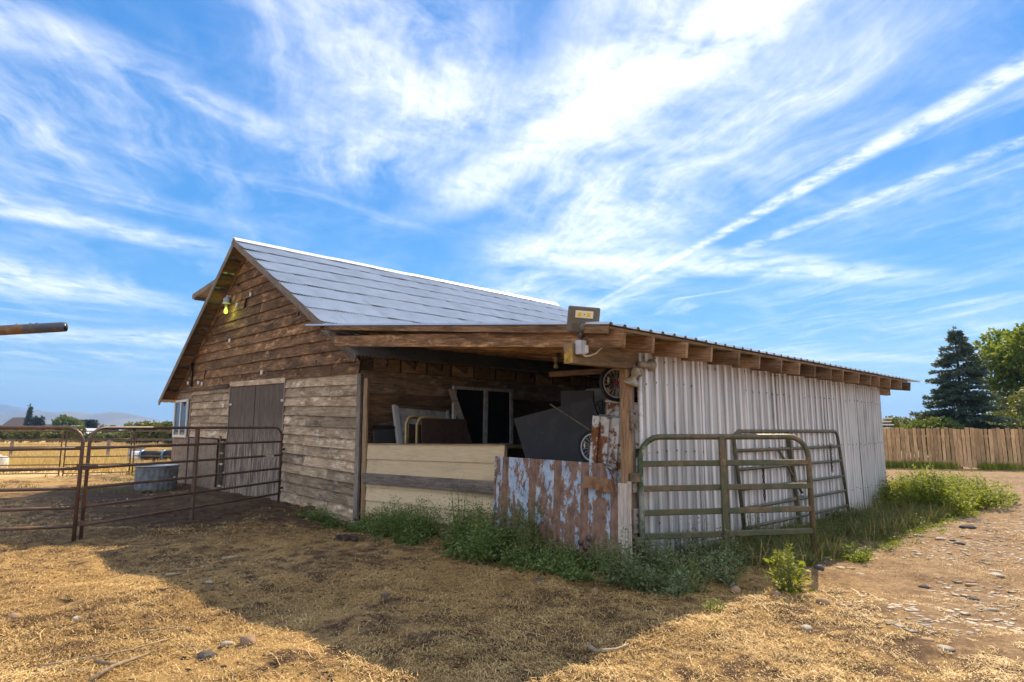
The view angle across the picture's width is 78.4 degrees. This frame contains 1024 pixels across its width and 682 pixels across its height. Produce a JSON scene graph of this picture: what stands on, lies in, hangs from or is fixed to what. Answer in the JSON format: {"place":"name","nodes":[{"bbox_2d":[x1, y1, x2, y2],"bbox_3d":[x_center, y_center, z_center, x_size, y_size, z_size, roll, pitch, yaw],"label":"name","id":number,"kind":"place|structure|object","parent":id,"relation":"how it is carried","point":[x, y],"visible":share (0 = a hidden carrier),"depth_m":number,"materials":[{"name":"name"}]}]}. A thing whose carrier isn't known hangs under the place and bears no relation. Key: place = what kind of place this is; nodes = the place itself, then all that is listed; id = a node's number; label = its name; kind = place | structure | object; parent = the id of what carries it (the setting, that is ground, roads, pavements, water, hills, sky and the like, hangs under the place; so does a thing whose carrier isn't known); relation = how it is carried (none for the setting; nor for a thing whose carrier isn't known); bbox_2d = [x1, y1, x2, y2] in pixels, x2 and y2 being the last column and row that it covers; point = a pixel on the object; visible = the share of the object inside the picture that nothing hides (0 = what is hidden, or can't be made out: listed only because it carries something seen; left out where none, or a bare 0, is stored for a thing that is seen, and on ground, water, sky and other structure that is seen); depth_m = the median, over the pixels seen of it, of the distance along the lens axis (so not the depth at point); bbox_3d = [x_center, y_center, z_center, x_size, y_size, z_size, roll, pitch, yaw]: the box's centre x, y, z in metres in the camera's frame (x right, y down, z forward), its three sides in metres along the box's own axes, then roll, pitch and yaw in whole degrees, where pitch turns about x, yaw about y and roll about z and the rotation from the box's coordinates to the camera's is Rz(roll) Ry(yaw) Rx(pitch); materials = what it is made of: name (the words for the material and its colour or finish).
{"place":"outdoors","nodes":[
{"label":"outdoors","id":0,"kind":"place"},
{"bbox_2d":[0,404,45,413],"bbox_3d":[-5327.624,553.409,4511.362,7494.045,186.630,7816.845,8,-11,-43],"label":"hills","id":1,"kind":"structure","parent":0,"point":[6,409],"depth_m":4270.08,"materials":[{"name":"blue plant"}]},
{"bbox_2d":[0,410,163,430],"bbox_3d":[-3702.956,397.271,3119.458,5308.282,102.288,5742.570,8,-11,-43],"label":"hills","id":2,"kind":"structure","parent":0,"point":[114,418],"depth_m":2810.66,"materials":[{"name":"grey plant"}]},
{"bbox_2d":[0,469,163,493],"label":"green tufts","id":3,"kind":"object","parent":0,"point":[90,483],"visible":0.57,"depth_m":16.59,"materials":[{"name":"green plant"}]},
{"bbox_2d":[0,441,171,472],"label":"dry grass","id":4,"kind":"structure","parent":0,"point":[68,460],"depth_m":30.38,"materials":[{"name":"plant"}]},
{"bbox_2d":[0,440,1023,681],"bbox_3d":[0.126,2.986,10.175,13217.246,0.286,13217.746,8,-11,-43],"label":"ground","id":5,"kind":"structure","parent":0,"point":[876,585],"depth_m":5.51,"materials":[{"name":"soil"}]},
{"bbox_2d":[0,455,8,467],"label":"white tank","id":6,"kind":"object","parent":5,"relation":"on","point":[5,461],"visible":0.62,"depth_m":24.04,"materials":[{"name":"plastic"}]},
{"bbox_2d":[0,425,17,442],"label":"hedge bush","id":7,"kind":"object","parent":5,"relation":"on","point":[3,435],"visible":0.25,"depth_m":76.52,"materials":[{"name":"green plant"}]},
{"bbox_2d":[6,612,21,619],"bbox_3d":[-3.957,2.193,4.987,0.097,0.067,0.093,7,-11,-40],"label":"stone","id":8,"kind":"object","parent":5,"relation":"on","point":[13,615],"visible":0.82,"depth_m":4.97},
{"bbox_2d":[2,417,33,425],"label":"farmhouse","id":9,"kind":"object","parent":5,"relation":"on","point":[16,421],"visible":0.12,"depth_m":216.35,"materials":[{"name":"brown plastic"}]},
{"bbox_2d":[6,429,47,442],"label":"hedge bush","id":10,"kind":"object","parent":5,"relation":"on","point":[23,435],"visible":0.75,"depth_m":74.18,"materials":[{"name":"green plant"}]},
{"bbox_2d":[23,403,33,425],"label":"tree","id":11,"kind":"object","parent":5,"relation":"on","point":[28,418],"visible":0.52,"depth_m":198.18,"materials":[{"name":"green plant"}]},
{"bbox_2d":[0,431,62,474],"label":"corral panel","id":12,"kind":"object","parent":5,"relation":"on","point":[61,439],"visible":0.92,"depth_m":20.65,"materials":[{"name":"metal"}]},
{"bbox_2d":[0,322,67,334],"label":"steel boom","id":13,"kind":"object","parent":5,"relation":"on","point":[29,328],"visible":1,"depth_m":6.50,"materials":[{"name":"paint"}]},
{"bbox_2d":[30,415,45,430],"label":"tree","id":14,"kind":"object","parent":5,"relation":"on","point":[37,421],"visible":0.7,"depth_m":187.74,"materials":[{"name":"green plant"}]},
{"bbox_2d":[0,426,84,541],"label":"corral panel","id":15,"kind":"object","parent":5,"relation":"on","point":[81,448],"visible":0.99,"depth_m":8.58,"materials":[{"name":"metal"}]},
{"bbox_2d":[76,463,97,525],"bbox_3d":[-5.947,2.135,8.727,0.250,0.850,0.092,8,-11,-43],"label":"gate latch","id":16,"kind":"object","parent":15,"relation":"attached to","point":[85,466],"visible":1,"depth_m":8.72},
{"bbox_2d":[39,424,86,442],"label":"hedge bush","id":17,"kind":"object","parent":5,"relation":"on","point":[52,435],"visible":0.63,"depth_m":70.62,"materials":[{"name":"green plant"}]},
{"bbox_2d":[51,414,86,426],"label":"tree","id":18,"kind":"object","parent":5,"relation":"on","point":[62,420],"visible":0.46,"depth_m":161.90,"materials":[{"name":"green plant"}]},
{"bbox_2d":[0,440,171,459],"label":"wire fence","id":19,"kind":"object","parent":5,"relation":"on","point":[11,444],"visible":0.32,"depth_m":32.86,"materials":[{"name":"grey metal"}]},
{"bbox_2d":[70,432,103,442],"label":"hedge bush","id":20,"kind":"object","parent":5,"relation":"on","point":[85,436],"visible":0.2,"depth_m":78.20,"materials":[{"name":"green plant"}]},
{"bbox_2d":[83,419,99,427],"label":"tree","id":21,"kind":"object","parent":5,"relation":"on","point":[91,423],"visible":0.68,"depth_m":167.96,"materials":[{"name":"green plant"}]},
{"bbox_2d":[62,431,132,475],"bbox_3d":[-14.014,3.804,21.264,1.919,1.519,0.040,4,-9,-27],"label":"corral panel","id":22,"kind":"object","parent":5,"relation":"on","point":[131,439],"visible":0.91,"depth_m":21.28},
{"bbox_2d":[38,637,170,667],"bbox_3d":[-2.750,2.140,4.304,0.800,0.036,0.130,8,-11,-43],"label":"fallen stick","id":23,"kind":"object","parent":5,"relation":"on","point":[50,664],"visible":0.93,"depth_m":4.20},
{"bbox_2d":[94,659,117,664],"bbox_3d":[-2.611,2.091,4.075,0.237,0.028,0.034,-2,-8,12],"label":"fallen stick","id":24,"kind":"object","parent":5,"relation":"on","point":[98,661],"visible":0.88,"depth_m":4.07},
{"bbox_2d":[88,430,130,442],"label":"hedge bush","id":25,"kind":"object","parent":5,"relation":"on","point":[112,435],"visible":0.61,"depth_m":76.43,"materials":[{"name":"green plant"}]},
{"bbox_2d":[88,649,154,681],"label":"fallen stick","id":26,"kind":"object","parent":5,"relation":"on","point":[100,673],"visible":0.98,"depth_m":3.99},
{"bbox_2d":[119,420,150,443],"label":"hedge bush","id":27,"kind":"object","parent":5,"relation":"on","point":[128,436],"visible":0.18,"depth_m":64.37,"materials":[{"name":"green plant"}]},
{"bbox_2d":[129,450,171,462],"bbox_3d":[-14.881,4.955,26.566,2.400,0.700,0.468,0,-8,0],"label":"propane tank","id":28,"kind":"object","parent":5,"relation":"on","point":[159,453],"visible":0.51,"depth_m":26.41,"materials":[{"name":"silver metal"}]},
{"bbox_2d":[131,431,171,473],"bbox_3d":[-11.239,3.770,21.031,3.949,1.520,0.055,-3,-9,20],"label":"corral panel","id":29,"kind":"object","parent":5,"relation":"on","point":[135,439],"visible":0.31,"depth_m":21.54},
{"bbox_2d":[138,420,171,443],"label":"hedge bush","id":30,"kind":"object","parent":5,"relation":"on","point":[149,435],"visible":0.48,"depth_m":62.37,"materials":[{"name":"green plant"}]},
{"bbox_2d":[134,464,179,490],"bbox_3d":[-9.261,3.547,16.345,1.058,0.630,1.058,8,-11,-43],"label":"stock tank","id":31,"kind":"object","parent":5,"relation":"on","point":[153,472],"visible":0.93,"depth_m":15.96,"materials":[{"name":"metal"}]},
{"bbox_2d":[157,421,172,443],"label":"hedge bush","id":32,"kind":"object","parent":5,"relation":"on","point":[165,435],"visible":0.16,"depth_m":60.37,"materials":[{"name":"green plant"}]},
{"bbox_2d":[134,626,201,636],"bbox_3d":[-2.607,2.222,4.811,0.557,0.038,0.117,-1,-8,6],"label":"fallen stick","id":33,"kind":"object","parent":5,"relation":"on","point":[163,629],"visible":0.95,"depth_m":4.83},
{"bbox_2d":[196,650,217,661],"bbox_3d":[-2.039,2.109,4.188,0.118,0.080,0.149,-2,-8,13],"label":"stone","id":34,"kind":"object","parent":5,"relation":"on","point":[203,655],"visible":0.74,"depth_m":4.16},
{"bbox_2d":[0,479,436,535],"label":"straw","id":35,"kind":"object","parent":5,"relation":"on","point":[178,527],"visible":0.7,"depth_m":10.46,"materials":[{"name":"plant"}]},
{"bbox_2d":[222,555,248,559],"bbox_3d":[-3.253,2.547,7.384,0.296,0.050,0.065,4,-9,-27],"label":"fallen stick","id":36,"kind":"object","parent":5,"relation":"on","point":[232,557],"visible":1,"depth_m":7.36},
{"bbox_2d":[240,634,256,645],"bbox_3d":[-1.843,2.104,4.397,0.151,0.085,0.098,-6,-10,37],"label":"stone","id":37,"kind":"object","parent":5,"relation":"on","point":[248,639],"visible":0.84,"depth_m":4.37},
{"bbox_2d":[313,501,329,521],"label":"weed","id":38,"kind":"object","parent":5,"relation":"on","point":[318,516],"visible":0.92,"depth_m":10.82,"materials":[{"name":"green plant"}]},
{"bbox_2d":[334,533,358,541],"bbox_3d":[-2.274,2.716,8.608,0.253,0.127,0.303,8,-11,-43],"label":"dung heap","id":39,"kind":"object","parent":5,"relation":"on","point":[347,537],"visible":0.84,"depth_m":8.58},
{"bbox_2d":[0,496,720,681],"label":"soil clods","id":40,"kind":"object","parent":5,"relation":"on","point":[273,663],"visible":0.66,"depth_m":5.34,"materials":[{"name":"soil"}]},
{"bbox_2d":[370,425,394,442],"bbox_3d":[-2.216,2.291,11.079,0.540,1.604,0.280,8,-11,-43],"label":"black crate","id":41,"kind":"object","parent":5,"relation":"on","point":[383,434],"visible":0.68,"depth_m":11.18,"materials":[{"name":"plastic"}]},
{"bbox_2d":[158,237,637,522],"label":"barn","id":42,"kind":"structure","parent":5,"relation":"on","point":[262,354],"depth_m":14.27,"materials":[{"name":"wood"}]},
{"bbox_2d":[172,399,188,437],"bbox_3d":[-9.797,2.291,18.559,0.055,1.110,1.250,8,-11,-43],"label":"window","id":43,"kind":"structure","parent":42,"relation":"in","point":[181,407],"depth_m":18.53,"materials":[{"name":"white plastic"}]},
{"bbox_2d":[79,426,284,539],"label":"pipe gate","id":44,"kind":"structure","parent":42,"relation":"attached to","point":[196,444],"depth_m":10.49,"materials":[{"name":"metal"}]},
{"bbox_2d":[222,294,237,313],"bbox_3d":[-7.307,-0.987,16.269,0.211,0.507,0.733,8,-11,-43],"label":"gable lamp","id":45,"kind":"object","parent":42,"relation":"attached to","point":[226,300],"visible":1,"depth_m":16.41,"materials":[{"name":"metal"}]},
{"bbox_2d":[225,385,255,495],"bbox_3d":[-6.584,2.414,15.183,0.057,2.640,1.617,8,-10,-43],"label":"door","id":46,"kind":"structure","parent":42,"relation":"in","point":[242,401],"depth_m":15.13,"materials":[{"name":"wood"}]},
{"bbox_2d":[250,383,285,500],"bbox_3d":[-5.462,2.277,14.008,0.057,2.639,1.664,8,-10,-43],"label":"door","id":47,"kind":"structure","parent":42,"relation":"in","point":[269,397],"depth_m":14.02,"materials":[{"name":"wood"}]},
{"bbox_2d":[405,415,422,443],"bbox_3d":[-1.475,2.172,11.055,1.040,1.725,0.106,8,-11,-43],"label":"plastic frame","id":48,"kind":"object","parent":5,"relation":"on","point":[410,438],"visible":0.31,"depth_m":10.90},
{"bbox_2d":[392,404,449,442],"bbox_3d":[-1.558,2.168,11.718,1.400,1.938,0.438,8,-11,-43],"label":"framed panel","id":49,"kind":"object","parent":5,"relation":"on","point":[401,413],"visible":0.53,"depth_m":11.65,"materials":[{"name":"grey wood"}]},
{"bbox_2d":[415,416,450,443],"bbox_3d":[-1.278,2.174,10.992,1.040,1.705,0.106,8,-11,-43],"label":"metal pipe","id":50,"kind":"object","parent":5,"relation":"on","point":[418,437],"visible":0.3,"depth_m":10.79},
{"bbox_2d":[362,443,506,537],"bbox_3d":[-1.322,2.281,9.564,0.126,1.452,3.531,8,-11,-43],"label":"cream panel","id":51,"kind":"object","parent":5,"relation":"on","point":[407,473],"visible":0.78,"depth_m":9.46,"materials":[{"name":"beige wood"}]},
{"bbox_2d":[421,419,467,443],"bbox_3d":[-1.142,2.205,10.847,0.941,1.700,0.126,6,-10,-35],"label":"brown board","id":52,"kind":"object","parent":5,"relation":"on","point":[443,431],"visible":0.36,"depth_m":10.93,"materials":[{"name":"wood"}]},
{"bbox_2d":[435,477,477,533],"bbox_3d":[-0.746,2.323,8.533,0.682,0.912,0.886,-2,-8,17],"label":"weed","id":53,"kind":"object","parent":5,"relation":"on","point":[455,504],"visible":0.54,"depth_m":8.60,"materials":[{"name":"green plant"}]},
{"bbox_2d":[448,389,471,443],"bbox_3d":[-0.758,2.045,11.709,0.946,2.279,0.111,5,-9,-30],"label":"leaning plank","id":54,"kind":"object","parent":5,"relation":"on","point":[454,399],"visible":0.36,"depth_m":11.67,"materials":[{"name":"grey wood"}]},
{"bbox_2d":[294,486,645,582],"bbox_3d":[-1.278,2.476,8.848,1.545,0.996,7.042,8,-11,-43],"label":"weed growth","id":55,"kind":"object","parent":5,"relation":"on","point":[411,528],"visible":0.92,"depth_m":7.61,"materials":[{"name":"green plant"}]},
{"bbox_2d":[0,550,960,681],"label":"straw","id":56,"kind":"object","parent":5,"relation":"on","point":[26,676],"visible":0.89,"depth_m":4.67,"materials":[{"name":"plant"}]},
{"bbox_2d":[452,386,512,456],"bbox_3d":[-0.569,2.068,12.117,1.530,2.330,0.142,8,-11,-43],"label":"leaning window","id":57,"kind":"structure","parent":5,"relation":"on","point":[487,414],"depth_m":12.23,"materials":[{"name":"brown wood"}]},
{"bbox_2d":[473,504,503,546],"bbox_3d":[-0.309,2.360,7.866,0.599,0.613,0.495,8,-11,-43],"label":"weed","id":58,"kind":"object","parent":5,"relation":"on","point":[487,519],"visible":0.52,"depth_m":7.92,"materials":[{"name":"green plant"}]},
{"bbox_2d":[0,521,1023,681],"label":"straw","id":59,"kind":"object","parent":5,"relation":"on","point":[769,651],"visible":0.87,"depth_m":4.88,"materials":[{"name":"plant"}]},
{"bbox_2d":[509,527,546,558],"bbox_3d":[0.186,2.362,7.246,0.483,0.460,0.450,8,-11,-43],"label":"weed","id":60,"kind":"object","parent":5,"relation":"on","point":[528,538],"visible":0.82,"depth_m":7.19,"materials":[{"name":"green plant"}]},
{"bbox_2d":[514,398,597,461],"bbox_3d":[0.817,1.827,9.209,0.160,1.953,2.323,8,-11,-43],"label":"perforated mat","id":61,"kind":"object","parent":5,"relation":"on","point":[552,434],"visible":0.36,"depth_m":9.43,"materials":[{"name":"rubber"}]},
{"bbox_2d":[550,403,590,429],"bbox_3d":[1.162,1.335,8.574,1.504,0.998,0.071,-5,-10,33],"label":"broom handle","id":62,"kind":"object","parent":61,"relation":"on","point":[570,417],"visible":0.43,"depth_m":8.83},
{"bbox_2d":[492,456,621,565],"bbox_3d":[0.462,2.015,7.567,0.113,1.173,2.102,8,-11,-43],"label":"rusty metal sheet","id":63,"kind":"object","parent":5,"relation":"on","point":[580,499],"visible":0.78,"depth_m":7.46,"materials":[{"name":"metal"}]},
{"bbox_2d":[561,390,593,405],"bbox_3d":[1.001,1.788,9.584,0.070,2.072,0.700,8,-11,-43],"label":"perforated mat","id":64,"kind":"object","parent":5,"relation":"on","point":[568,397],"visible":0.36,"depth_m":9.70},
{"bbox_2d":[586,388,619,414],"bbox_3d":[1.501,1.825,9.883,0.119,2.180,0.850,8,-11,-43],"label":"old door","id":65,"kind":"structure","parent":5,"relation":"on","point":[600,398],"depth_m":10.05,"materials":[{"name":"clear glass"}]},
{"bbox_2d":[588,643,628,653],"bbox_3d":[0.671,2.111,4.304,0.289,0.044,0.106,0,-8,-3],"label":"fallen stick","id":66,"kind":"object","parent":5,"relation":"on","point":[592,648],"visible":1,"depth_m":4.28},
{"bbox_2d":[305,322,918,563],"bbox_3d":[2.647,1.672,12.202,11.157,3.639,6.889,8,-11,-43],"label":"lean to shed","id":67,"kind":"object","parent":5,"relation":"on","point":[691,385],"visible":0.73,"depth_m":8.44,"materials":[{"name":"white metal"}]},
{"bbox_2d":[551,352,560,368],"bbox_3d":[0.607,0.224,8.663,0.110,0.315,0.110,8,-11,-43],"label":"ceiling socket","id":68,"kind":"object","parent":67,"relation":"attached to","point":[555,356],"visible":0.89,"depth_m":8.63,"materials":[{"name":"ceramic"}]},
{"bbox_2d":[549,368,618,376],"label":"loose beam","id":69,"kind":"structure","parent":67,"relation":"attached to","point":[575,372],"depth_m":8.14,"materials":[{"name":"brown wood"}]},
{"bbox_2d":[566,305,631,356],"bbox_3d":[0.932,-0.088,6.549,0.751,0.534,0.209,3,-9,-23],"label":"floodlight","id":70,"kind":"object","parent":67,"relation":"attached to","point":[578,317],"visible":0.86,"depth_m":6.45,"materials":[{"name":"white plastic"}]},
{"bbox_2d":[599,368,619,401],"bbox_3d":[1.608,0.445,7.745,1.023,0.659,0.472,5,-10,-34],"label":"bicycle","id":71,"kind":"object","parent":67,"relation":"on","point":[602,384],"visible":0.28,"depth_m":7.64,"materials":[{"name":"black rubber"}]},
{"bbox_2d":[623,359,656,386],"bbox_3d":[1.442,0.359,7.166,0.451,0.348,0.197,7,-11,-40],"label":"twin spotlight","id":72,"kind":"object","parent":67,"relation":"attached to","point":[650,365],"visible":1,"depth_m":7.10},
{"bbox_2d":[630,434,817,566],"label":"green gate","id":73,"kind":"structure","parent":67,"relation":"attached to","point":[725,510],"depth_m":7.08,"materials":[{"name":"metal"}]},
{"bbox_2d":[732,429,849,529],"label":"green gate","id":74,"kind":"structure","parent":67,"relation":"attached to","point":[796,498],"depth_m":9.49,"materials":[{"name":"metal"}]},
{"bbox_2d":[589,414,638,536],"bbox_3d":[1.263,1.707,7.619,0.840,1.646,0.447,-3,-9,18],"label":"metal sheet","id":75,"kind":"object","parent":5,"relation":"on","point":[605,441],"visible":0.24,"depth_m":7.58,"materials":[{"name":"metal"}]},
{"bbox_2d":[605,400,637,417],"bbox_3d":[1.423,0.855,7.859,0.527,0.251,0.056,-4,-9,28],"label":"scrap metal","id":76,"kind":"object","parent":75,"relation":"on","point":[613,408],"visible":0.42,"depth_m":7.91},
{"bbox_2d":[590,547,644,584],"bbox_3d":[1.037,2.249,6.240,0.568,0.409,0.419,-4,-9,26],"label":"weed","id":77,"kind":"object","parent":5,"relation":"on","point":[621,567],"visible":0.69,"depth_m":6.24,"materials":[{"name":"green plant"}]},
{"bbox_2d":[618,481,632,568],"bbox_3d":[1.218,2.081,6.788,0.097,1.102,0.162,8,-11,-43],"label":"pale board","id":78,"kind":"object","parent":5,"relation":"on","point":[624,503],"visible":0.62,"depth_m":6.80,"materials":[{"name":"white wood"}]},
{"bbox_2d":[588,522,758,598],"bbox_3d":[1.851,2.198,6.539,2.413,0.640,1.370,8,-11,-43],"label":"weed growth","id":79,"kind":"object","parent":5,"relation":"on","point":[653,574],"visible":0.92,"depth_m":6.28,"materials":[{"name":"green plant"}]},
{"bbox_2d":[657,530,691,557],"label":"weed","id":80,"kind":"object","parent":5,"relation":"on","point":[676,545],"visible":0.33,"depth_m":7.11,"materials":[{"name":"green plant"}]},
{"bbox_2d":[683,561,711,592],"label":"weed","id":81,"kind":"object","parent":5,"relation":"on","point":[692,565],"visible":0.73,"depth_m":5.83,"materials":[{"name":"green plant"}]},
{"bbox_2d":[702,597,727,612],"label":"weed","id":82,"kind":"object","parent":5,"relation":"on","point":[714,606],"visible":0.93,"depth_m":5.17,"materials":[{"name":"green plant"}]},
{"bbox_2d":[730,585,740,593],"bbox_3d":[2.109,2.345,5.915,0.096,0.079,0.132,2,-8,-16],"label":"stone","id":83,"kind":"object","parent":5,"relation":"on","point":[736,589],"visible":0.92,"depth_m":5.88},
{"bbox_2d":[737,505,772,539],"bbox_3d":[3.212,2.416,8.258,0.496,0.553,0.457,-3,-9,18],"label":"weed","id":84,"kind":"object","parent":5,"relation":"on","point":[748,525],"visible":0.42,"depth_m":8.27,"materials":[{"name":"green plant"}]},
{"bbox_2d":[761,541,816,594],"bbox_3d":[2.576,2.142,5.899,0.496,0.523,0.488,0,-8,3],"label":"weed","id":85,"kind":"object","parent":5,"relation":"on","point":[787,559],"visible":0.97,"depth_m":5.85,"materials":[{"name":"green plant"}]},
{"bbox_2d":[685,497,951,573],"bbox_3d":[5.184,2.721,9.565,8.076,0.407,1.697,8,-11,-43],"label":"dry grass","id":86,"kind":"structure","parent":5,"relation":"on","point":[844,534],"depth_m":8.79,"materials":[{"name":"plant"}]},
{"bbox_2d":[816,598,830,604],"bbox_3d":[2.710,2.273,5.470,0.120,0.064,0.081,0,-8,2],"label":"stone","id":87,"kind":"object","parent":5,"relation":"on","point":[825,601],"visible":0.9,"depth_m":5.45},
{"bbox_2d":[690,492,963,576],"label":"tall grass","id":88,"kind":"structure","parent":5,"relation":"on","point":[912,522],"depth_m":8.75,"materials":[{"name":"green plant"}]},
{"bbox_2d":[713,501,957,566],"bbox_3d":[5.330,2.774,9.633,7.791,0.432,1.549,8,-11,-43],"label":"weed growth","id":89,"kind":"object","parent":5,"relation":"on","point":[843,519],"visible":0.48,"depth_m":8.88,"materials":[{"name":"green plant"}]},
{"bbox_2d":[842,541,875,561],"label":"weed","id":90,"kind":"object","parent":5,"relation":"on","point":[864,553],"visible":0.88,"depth_m":7.31,"materials":[{"name":"green plant"}]},
{"bbox_2d":[882,418,896,458],"bbox_3d":[16.552,4.492,28.154,1.000,2.065,0.675,0,-8,0],"label":"white board stack","id":91,"kind":"object","parent":5,"relation":"on","point":[886,430],"visible":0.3,"depth_m":27.99,"materials":[{"name":"grey wood"}]},
{"bbox_2d":[882,415,913,428],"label":"bush","id":92,"kind":"object","parent":5,"relation":"on","point":[895,420],"visible":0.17,"depth_m":32.91,"materials":[{"name":"green plant"}]},
{"bbox_2d":[773,474,1023,636],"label":"gravel","id":93,"kind":"structure","parent":5,"relation":"on","point":[915,609],"depth_m":5.83,"materials":[{"name":"gravel"}]},
{"bbox_2d":[895,414,940,459],"bbox_3d":[19.846,4.814,30.653,3.409,2.538,2.412,8,-11,-43],"label":"bush","id":94,"kind":"object","parent":5,"relation":"on","point":[916,423],"visible":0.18,"depth_m":29.95,"materials":[{"name":"green plant"}]},
{"bbox_2d":[833,459,1021,562],"bbox_3d":[6.691,2.651,10.784,9.184,0.993,2.308,8,-11,-43],"label":"weed growth","id":95,"kind":"object","parent":5,"relation":"on","point":[916,489],"visible":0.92,"depth_m":11.79,"materials":[{"name":"green leaf"}]},
{"bbox_2d":[917,415,969,453],"bbox_3d":[20.322,4.708,29.479,2.865,2.416,2.335,8,-11,-43],"label":"bush","id":96,"kind":"object","parent":5,"relation":"on","point":[939,422],"visible":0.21,"depth_m":28.98,"materials":[{"name":"green plant"}]},
{"bbox_2d":[936,644,954,650],"bbox_3d":[2.983,2.110,4.316,0.088,0.027,0.115,6,-10,-36],"label":"stone","id":97,"kind":"object","parent":5,"relation":"on","point":[947,648],"visible":0.97,"depth_m":4.30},
{"bbox_2d":[883,427,1023,468],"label":"picket fence","id":98,"kind":"object","parent":5,"relation":"on","point":[975,437],"visible":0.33,"depth_m":25.07,"materials":[{"name":"brown wood"}]},
{"bbox_2d":[909,326,1023,463],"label":"spruce tree","id":99,"kind":"object","parent":5,"relation":"on","point":[967,405],"visible":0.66,"depth_m":30.40,"materials":[{"name":"green plant"}]},
{"bbox_2d":[959,524,976,528],"bbox_3d":[7.100,2.909,9.776,0.245,0.104,0.193,-1,-8,9],"label":"stone","id":100,"kind":"object","parent":5,"relation":"on","point":[965,526],"visible":0.81,"depth_m":9.71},
{"bbox_2d":[971,322,1023,414],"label":"leafy tree","id":101,"kind":"object","parent":5,"relation":"on","point":[1006,358],"visible":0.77,"depth_m":37.69,"materials":[{"name":"green plant"}]},
{"bbox_2d":[979,386,1023,452],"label":"leafy tree","id":102,"kind":"object","parent":5,"relation":"on","point":[1014,405],"visible":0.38,"depth_m":32.41,"materials":[{"name":"green plant"}]},
{"bbox_2d":[0,0,1023,421],"label":"sky","id":103,"kind":"structure","parent":0,"point":[836,182],"materials":[{"name":"blue"}]},
{"bbox_2d":[885,460,1023,470],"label":"tall grass","id":104,"kind":"structure","parent":0,"point":[948,465],"depth_m":24.71,"materials":[{"name":"green plant"}]},
{"bbox_3d":[1.247,2.092,7.965,0.500,1.030,0.920,8,-11,-43],"label":"storage box","id":105,"kind":"object","parent":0,"visible":0},
{"bbox_2d":[578,415,619,461],"bbox_3d":[1.312,1.271,8.053,0.471,0.654,1.022,27,-28,-73],"label":"bicycle","id":106,"kind":"object","parent":105,"relation":"on","point":[584,458],"visible":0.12,"depth_m":8.32,"materials":[{"name":"black rubber"}]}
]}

